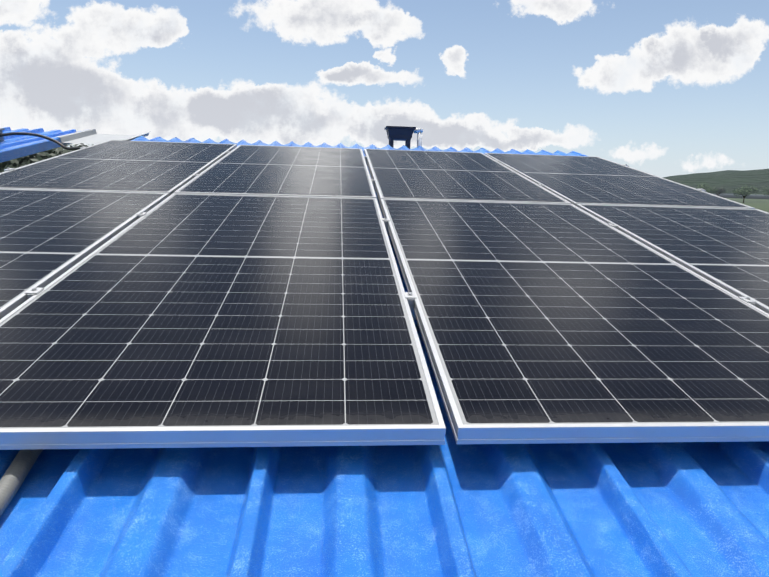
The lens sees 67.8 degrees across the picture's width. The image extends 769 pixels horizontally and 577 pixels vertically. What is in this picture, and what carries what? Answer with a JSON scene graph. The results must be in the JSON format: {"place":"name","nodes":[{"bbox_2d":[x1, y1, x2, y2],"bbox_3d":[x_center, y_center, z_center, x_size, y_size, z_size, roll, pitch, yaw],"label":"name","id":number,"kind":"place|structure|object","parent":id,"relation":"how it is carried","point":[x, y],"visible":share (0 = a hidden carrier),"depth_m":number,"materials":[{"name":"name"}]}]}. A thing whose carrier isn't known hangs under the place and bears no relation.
{"place":"outdoors","nodes":[
{"label":"outdoors","id":0,"kind":"place"},
{"bbox_2d":[0,127,75,148],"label":"roof sheet","id":1,"kind":"object","parent":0,"point":[11,141],"visible":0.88,"depth_m":5.26,"materials":[{"name":"blue paint"}]},
{"bbox_2d":[0,128,4,141],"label":"junction box","id":2,"kind":"object","parent":1,"relation":"on","point":[1,138],"visible":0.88,"depth_m":4.80,"materials":[{"name":"grey"}]},
{"bbox_2d":[1,132,79,149],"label":"black cable","id":3,"kind":"object","parent":1,"relation":"on","point":[41,136],"visible":0.81,"depth_m":4.78,"materials":[{"name":"black rubber"}]},
{"bbox_2d":[0,129,87,162],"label":"roof edge trim","id":4,"kind":"structure","parent":1,"relation":"attached to","point":[15,152],"depth_m":4.57,"materials":[{"name":"blue paint"}]},
{"bbox_2d":[58,129,151,143],"bbox_3d":[-2.639,-1.450,5.460,0.610,0.046,0.790,1,21,-5],"label":"valley flashing","id":5,"kind":"object","parent":1,"relation":"on","point":[90,136],"visible":0.77,"depth_m":5.45,"materials":[{"name":"grey metal"}]},
{"bbox_2d":[0,0,768,177],"label":"sky","id":6,"kind":"structure","parent":0,"point":[660,88],"materials":[{"name":"blue"}]},
{"bbox_2d":[663,169,768,194],"bbox_3d":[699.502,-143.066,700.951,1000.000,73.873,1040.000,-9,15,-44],"label":"hill","id":7,"kind":"structure","parent":0,"point":[729,181],"depth_m":560.75,"materials":[{"name":"green plant"}]},
{"bbox_2d":[712,193,768,212],"bbox_3d":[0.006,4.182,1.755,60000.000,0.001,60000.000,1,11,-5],"label":"ground","id":8,"kind":"structure","parent":0,"point":[757,201],"depth_m":351.27,"materials":[{"name":"green plant"}]},
{"bbox_2d":[0,147,66,172],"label":"tree","id":9,"kind":"object","parent":8,"relation":"on","point":[18,162],"visible":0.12,"depth_m":27.98,"materials":[{"name":"green plant"}]},
{"bbox_2d":[0,143,81,163],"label":"tree","id":10,"kind":"object","parent":8,"relation":"on","point":[63,152],"visible":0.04,"depth_m":32.73,"materials":[{"name":"green plant"}]},
{"bbox_2d":[59,143,93,152],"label":"tree","id":11,"kind":"object","parent":8,"relation":"on","point":[73,145],"depth_m":54.20,"materials":[{"name":"green plant"}]},
{"bbox_2d":[695,183,716,193],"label":"tree","id":12,"kind":"object","parent":8,"relation":"on","point":[709,190],"visible":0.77,"depth_m":282.67,"materials":[{"name":"green plant"}]},
{"bbox_2d":[711,187,725,195],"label":"tree","id":13,"kind":"object","parent":8,"relation":"on","point":[720,190],"visible":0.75,"depth_m":297.58,"materials":[{"name":"green plant"}]},
{"bbox_2d":[732,184,759,202],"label":"tree","id":14,"kind":"object","parent":8,"relation":"on","point":[745,191],"visible":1,"depth_m":250.47,"materials":[{"name":"green plant"}]},
{"bbox_2d":[760,186,768,195],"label":"tree","id":15,"kind":"object","parent":8,"relation":"on","point":[767,192],"visible":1,"depth_m":312.78,"materials":[{"name":"green plant"}]},
{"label":"walls","id":16,"kind":"object","parent":8,"relation":"on","visible":0},
{"bbox_2d":[0,137,768,576],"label":"roof sheet","id":17,"kind":"object","parent":16,"relation":"on","point":[450,507],"visible":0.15,"depth_m":0.95,"materials":[{"name":"blue paint"}]},
{"bbox_2d":[0,449,42,516],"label":"pipe","id":18,"kind":"object","parent":17,"relation":"on","point":[17,472],"visible":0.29,"depth_m":0.97,"materials":[{"name":"grey"}]},
{"bbox_2d":[0,140,236,195],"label":"solar panel","id":19,"kind":"object","parent":17,"relation":"on","point":[170,168],"visible":0.85,"depth_m":3.40,"materials":[{"name":"black glass"}]},
{"bbox_2d":[0,193,445,449],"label":"solar panel","id":20,"kind":"object","parent":17,"relation":"on","point":[176,320],"visible":1,"depth_m":1.32,"materials":[{"name":"black glass"}]},
{"bbox_2d":[174,145,376,197],"bbox_3d":[-0.614,-0.804,3.804,1.000,0.035,2.000,1,20,-5],"label":"solar panel","id":21,"kind":"object","parent":17,"relation":"on","point":[260,170],"visible":0.83,"depth_m":3.45,"materials":[{"name":"black glass"}]},
{"bbox_2d":[411,309,416,319],"bbox_3d":[0.071,0.070,1.649,4.180,0.032,0.070,1,21,-5],"label":"mounting rail","id":22,"kind":"object","parent":17,"relation":"on","point":[413,315],"depth_m":1.63,"materials":[{"name":"silver metal"}]},
{"bbox_2d":[24,287,43,298],"bbox_3d":[-0.944,0.020,1.548,0.032,0.044,0.048,1,21,-5],"label":"clamp","id":23,"kind":"object","parent":22,"relation":"on","point":[31,292],"visible":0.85,"depth_m":1.53,"materials":[{"name":"silver metal"}]},
{"bbox_2d":[0,189,168,318],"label":"solar panel","id":24,"kind":"object","parent":22,"relation":"on","point":[47,237],"visible":0.81,"depth_m":2.14,"materials":[{"name":"black glass"}]},
{"bbox_2d":[404,292,416,310],"bbox_3d":[0.072,0.034,1.635,0.032,0.044,0.048,1,21,-5],"label":"clamp","id":25,"kind":"object","parent":22,"relation":"on","point":[410,296],"visible":0.98,"depth_m":1.62,"materials":[{"name":"silver metal"}]},
{"bbox_2d":[738,297,756,305],"bbox_3d":[1.088,0.048,1.722,0.032,0.044,0.048,1,21,-5],"label":"clamp","id":26,"kind":"object","parent":22,"relation":"on","point":[749,300],"visible":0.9,"depth_m":1.71,"materials":[{"name":"silver metal"}]},
{"bbox_2d":[364,149,570,203],"bbox_3d":[0.403,-0.790,3.891,1.000,0.035,2.000,1,21,-5],"label":"solar panel","id":27,"kind":"object","parent":17,"relation":"on","point":[434,175],"visible":0.88,"depth_m":3.55,"materials":[{"name":"black glass"}]},
{"bbox_2d":[380,199,768,443],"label":"solar panel","id":28,"kind":"object","parent":17,"relation":"on","point":[541,323],"visible":0.98,"depth_m":1.46,"materials":[{"name":"black glass"}]},
{"bbox_2d":[484,153,754,208],"bbox_3d":[1.419,-0.776,3.979,1.000,0.038,2.000,1,21,-5],"label":"solar panel","id":29,"kind":"object","parent":17,"relation":"on","point":[574,180],"visible":0.75,"depth_m":3.65,"materials":[{"name":"black glass"}]},
{"bbox_2d":[576,204,768,313],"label":"solar panel","id":30,"kind":"object","parent":17,"relation":"on","point":[727,249],"visible":0.83,"depth_m":2.42,"materials":[{"name":"black glass"}]},
{"bbox_3d":[0.003,-0.247,2.488,4.180,0.031,0.070,1,21,-5],"label":"mount rail","id":31,"kind":"object","parent":17,"relation":"on","visible":0},
{"bbox_2d":[136,212,146,218],"bbox_3d":[-1.012,-0.297,2.388,0.032,0.044,0.048,1,21,-5],"label":"clamp","id":32,"kind":"object","parent":31,"relation":"on","point":[139,214],"visible":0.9,"depth_m":2.37,"materials":[{"name":"silver metal"}]},
{"bbox_2d":[382,218,389,228],"bbox_3d":[0.005,-0.283,2.475,0.032,0.044,0.048,1,21,-5],"label":"clamp","id":33,"kind":"object","parent":31,"relation":"on","point":[385,220],"visible":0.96,"depth_m":2.45,"materials":[{"name":"silver metal"}]},
{"bbox_2d":[608,223,617,228],"bbox_3d":[1.021,-0.269,2.562,0.032,0.044,0.048,1,21,-5],"label":"clamp","id":34,"kind":"object","parent":31,"relation":"on","point":[614,225],"visible":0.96,"depth_m":2.54,"materials":[{"name":"silver metal"}]},
{"label":"roof sheet","id":35,"kind":"object","parent":16,"relation":"on","visible":0},
{"bbox_2d":[131,136,580,155],"bbox_3d":[-0.192,-1.387,5.704,4.410,0.107,0.717,1,11,-5],"label":"ridge cap","id":36,"kind":"object","parent":35,"relation":"on","point":[418,148],"visible":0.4,"depth_m":5.56,"materials":[{"name":"blue paint"}]},
{"bbox_2d":[384,126,422,148],"bbox_3d":[0.225,-1.635,6.772,0.446,0.520,0.264,1,11,-5],"label":"water tank on stand","id":37,"kind":"object","parent":35,"relation":"on","point":[399,133],"visible":0.71,"depth_m":6.64,"materials":[{"name":"black plastic"}]}
]}

